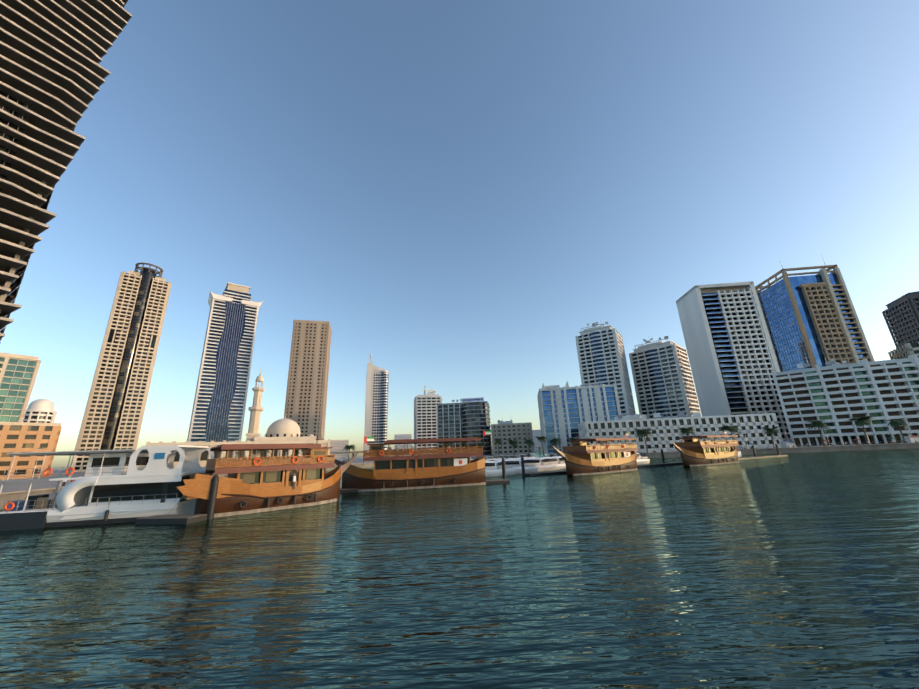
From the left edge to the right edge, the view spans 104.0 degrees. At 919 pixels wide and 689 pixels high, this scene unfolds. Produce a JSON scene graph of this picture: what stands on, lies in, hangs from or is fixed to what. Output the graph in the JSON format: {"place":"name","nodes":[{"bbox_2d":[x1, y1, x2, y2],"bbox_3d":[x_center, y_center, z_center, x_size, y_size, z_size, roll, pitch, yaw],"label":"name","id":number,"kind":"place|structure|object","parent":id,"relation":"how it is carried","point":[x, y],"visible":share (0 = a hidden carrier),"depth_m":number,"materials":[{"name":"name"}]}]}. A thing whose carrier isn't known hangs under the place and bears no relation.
{"place":"outdoors","nodes":[
{"label":"outdoors","id":0,"kind":"place"},
{"bbox_2d":[0,448,918,688],"bbox_3d":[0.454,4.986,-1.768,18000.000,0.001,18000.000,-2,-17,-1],"label":"water","id":1,"kind":"structure","parent":0,"point":[795,571],"depth_m":14.63,"materials":[{"name":"teal liquid"}]},
{"bbox_2d":[0,445,213,530],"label":"yacht","id":2,"kind":"object","parent":1,"relation":"on","point":[118,486],"visible":0.92,"depth_m":35.67,"materials":[{"name":"white plastic"}]},
{"bbox_2d":[135,474,218,523],"bbox_3d":[-27.346,15.362,34.861,6.259,5.300,2.837,-5,-17,9],"label":"dock","id":3,"kind":"object","parent":1,"relation":"on","point":[176,518],"visible":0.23,"depth_m":34.53,"materials":[{"name":"black concrete"}]},
{"bbox_2d":[177,435,357,517],"bbox_3d":[-21.103,15.321,42.133,19.660,9.112,6.170,13,-22,-41],"label":"dhow","id":4,"kind":"object","parent":1,"relation":"on","point":[253,484],"visible":0.94,"depth_m":39.30,"materials":[{"name":"brown wood"}]},
{"bbox_2d":[330,444,405,457],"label":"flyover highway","id":5,"kind":"structure","parent":1,"relation":"on","point":[352,452],"depth_m":473.52,"materials":[{"name":"concrete"}]},
{"bbox_2d":[334,437,485,491],"bbox_3d":[-9.261,19.981,60.234,26.960,9.756,7.370,2,-17,-12],"label":"dhow","id":6,"kind":"object","parent":1,"relation":"on","point":[420,468],"visible":0.92,"depth_m":57.86,"materials":[{"name":"brown wood"}]},
{"bbox_2d":[324,458,509,492],"bbox_3d":[-6.777,22.103,59.864,31.320,5.300,3.038,1,-17,-12],"label":"pontoon","id":7,"kind":"object","parent":1,"relation":"on","point":[503,480],"visible":0.27,"depth_m":60.92,"materials":[{"name":"black"}]},
{"bbox_2d":[485,455,504,460],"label":"motor yacht","id":8,"kind":"object","parent":1,"relation":"on","point":[499,458],"visible":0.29,"depth_m":101.37,"materials":[{"name":"white plastic"}]},
{"bbox_2d":[485,456,514,476],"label":"motor yacht","id":9,"kind":"object","parent":1,"relation":"on","point":[492,469],"visible":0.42,"depth_m":78.44,"materials":[{"name":"white plastic"}]},
{"bbox_2d":[495,455,537,473],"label":"motor yacht","id":10,"kind":"object","parent":1,"relation":"on","point":[516,464],"visible":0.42,"depth_m":84.53,"materials":[{"name":"white plastic"}]},
{"bbox_2d":[520,454,554,471],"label":"motor yacht","id":11,"kind":"object","parent":1,"relation":"on","point":[544,467],"visible":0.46,"depth_m":89.25,"materials":[{"name":"white plastic"}]},
{"bbox_2d":[537,453,565,469],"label":"motor yacht","id":12,"kind":"object","parent":1,"relation":"on","point":[558,466],"visible":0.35,"depth_m":94.33,"materials":[{"name":"white plastic"}]},
{"bbox_2d":[553,456,564,463],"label":"motor yacht","id":13,"kind":"object","parent":1,"relation":"on","point":[560,458],"visible":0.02,"depth_m":98.57,"materials":[{"name":"white plastic"}]},
{"bbox_2d":[552,437,637,475],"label":"dhow","id":14,"kind":"object","parent":1,"relation":"on","point":[581,456],"visible":1,"depth_m":75.70,"materials":[{"name":"brown wood"}]},
{"bbox_2d":[636,452,649,464],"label":"motor yacht","id":15,"kind":"object","parent":1,"relation":"on","point":[642,460],"visible":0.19,"depth_m":106.63,"materials":[{"name":"white plastic"}]},
{"bbox_2d":[521,444,786,476],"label":"dock","id":16,"kind":"object","parent":1,"relation":"on","point":[638,466],"visible":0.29,"depth_m":93.48,"materials":[{"name":"black"}]},
{"bbox_2d":[672,434,738,466],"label":"dhow","id":17,"kind":"object","parent":1,"relation":"on","point":[696,452],"visible":1,"depth_m":90.48,"materials":[{"name":"brown wood"}]},
{"bbox_2d":[0,443,918,508],"bbox_3d":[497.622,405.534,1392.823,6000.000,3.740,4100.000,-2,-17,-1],"label":"ground","id":18,"kind":"structure","parent":0,"point":[12,491],"depth_m":151.05,"materials":[{"name":"concrete"}]},
{"bbox_2d":[0,352,40,421],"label":"building","id":19,"kind":"structure","parent":18,"relation":"on","point":[18,374],"depth_m":195.06,"materials":[{"name":"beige glass"}]},
{"bbox_2d":[0,422,61,479],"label":"building","id":20,"kind":"structure","parent":18,"relation":"on","point":[19,437],"depth_m":137.76,"materials":[{"name":"concrete"}]},
{"bbox_2d":[23,399,56,422],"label":"domed tower","id":21,"kind":"structure","parent":18,"relation":"on","point":[39,411],"depth_m":242.63,"materials":[{"name":"white concrete"}]},
{"bbox_2d":[0,0,131,342],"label":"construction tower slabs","id":22,"kind":"structure","parent":18,"relation":"on","point":[53,73],"depth_m":93.61,"materials":[{"name":"concrete"}]},
{"bbox_2d":[69,262,171,471],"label":"skyscraper","id":23,"kind":"structure","parent":18,"relation":"on","point":[115,405],"depth_m":312.82,"materials":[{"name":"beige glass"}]},
{"bbox_2d":[187,282,262,441],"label":"skyscraper","id":24,"kind":"structure","parent":18,"relation":"on","point":[219,406],"depth_m":347.41,"materials":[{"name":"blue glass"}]},
{"bbox_2d":[146,371,330,466],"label":"mosque","id":25,"kind":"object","parent":18,"relation":"on","point":[283,431],"visible":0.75,"depth_m":155.49,"materials":[{"name":"stone"}]},
{"bbox_2d":[284,320,331,438],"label":"beige tower","id":26,"kind":"structure","parent":18,"relation":"on","point":[306,394],"depth_m":351.69,"materials":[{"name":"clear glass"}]},
{"bbox_2d":[364,355,388,456],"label":"skyscraper","id":27,"kind":"structure","parent":18,"relation":"on","point":[376,407],"depth_m":442.66,"materials":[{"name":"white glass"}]},
{"bbox_2d":[414,387,441,454],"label":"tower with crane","id":28,"kind":"structure","parent":18,"relation":"on","point":[425,417],"depth_m":389.50,"materials":[{"name":"white concrete"}]},
{"bbox_2d":[428,319,846,422],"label":"roof plant antennas","id":29,"kind":"object","parent":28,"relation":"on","point":[832,362],"visible":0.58,"depth_m":201.99,"materials":[{"name":"white paint"}]},
{"bbox_2d":[330,430,542,458],"bbox_3d":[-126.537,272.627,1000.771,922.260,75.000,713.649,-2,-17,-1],"label":"skyline buildings","id":30,"kind":"structure","parent":18,"relation":"on","point":[337,445],"depth_m":851.81,"materials":[{"name":"beige concrete"}]},
{"bbox_2d":[436,397,492,455],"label":"building","id":31,"kind":"structure","parent":18,"relation":"on","point":[468,418],"depth_m":309.96,"materials":[{"name":"grey glass"}]},
{"bbox_2d":[28,436,918,489],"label":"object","id":32,"kind":"object","parent":18,"relation":"on","point":[913,439],"visible":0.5,"depth_m":161.38,"materials":[{"name":"multicoloured"}]},
{"bbox_2d":[167,431,726,514],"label":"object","id":33,"kind":"object","parent":32,"relation":"attached to","point":[371,439],"visible":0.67,"depth_m":60.93,"materials":[{"name":"fabric"}]},
{"bbox_2d":[491,421,533,455],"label":"building","id":34,"kind":"structure","parent":18,"relation":"on","point":[504,431],"depth_m":289.19,"materials":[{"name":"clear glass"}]},
{"bbox_2d":[255,416,911,460],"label":"palm trees","id":35,"kind":"object","parent":18,"relation":"on","point":[863,420],"visible":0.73,"depth_m":161.90,"materials":[{"name":"green plant"}]},
{"bbox_2d":[578,413,782,451],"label":"white podium","id":36,"kind":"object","parent":18,"relation":"on","point":[668,432],"visible":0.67,"depth_m":183.15,"materials":[{"name":"grey concrete"}]},
{"bbox_2d":[664,428,916,451],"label":"palm trees","id":37,"kind":"object","parent":18,"relation":"on","point":[821,444],"visible":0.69,"depth_m":157.34,"materials":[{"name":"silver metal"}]},
{"bbox_2d":[755,254,873,371],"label":"skyscraper","id":38,"kind":"structure","parent":18,"relation":"on","point":[814,319],"depth_m":242.37,"materials":[{"name":"blue glass"}]},
{"bbox_2d":[771,354,918,445],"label":"curved white building","id":39,"kind":"structure","parent":18,"relation":"on","point":[836,397],"depth_m":181.00,"materials":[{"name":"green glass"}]},
{"bbox_2d":[888,342,918,359],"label":"building","id":40,"kind":"structure","parent":18,"relation":"on","point":[906,350],"depth_m":200.49,"materials":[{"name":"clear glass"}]},
{"bbox_2d":[0,0,918,468],"label":"sky","id":41,"kind":"structure","parent":0,"point":[460,189],"materials":[{"name":"blue"}]},
{"bbox_2d":[537,381,620,454],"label":"blue building frames","id":42,"kind":"structure","parent":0,"point":[565,411],"depth_m":235.60,"materials":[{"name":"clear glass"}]},
{"bbox_2d":[575,323,635,415],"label":"white tower","id":43,"kind":"structure","parent":0,"point":[601,355],"depth_m":294.46,"materials":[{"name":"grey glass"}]},
{"bbox_2d":[629,338,700,418],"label":"white tower","id":44,"kind":"structure","parent":0,"point":[662,377],"depth_m":290.39,"materials":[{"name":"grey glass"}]},
{"bbox_2d":[676,281,791,440],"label":"building","id":45,"kind":"structure","parent":0,"point":[731,354],"depth_m":235.14,"materials":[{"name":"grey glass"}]},
{"bbox_2d":[882,291,918,347],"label":"building","id":46,"kind":"structure","parent":0,"point":[901,316],"depth_m":261.28,"materials":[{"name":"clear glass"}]}
]}

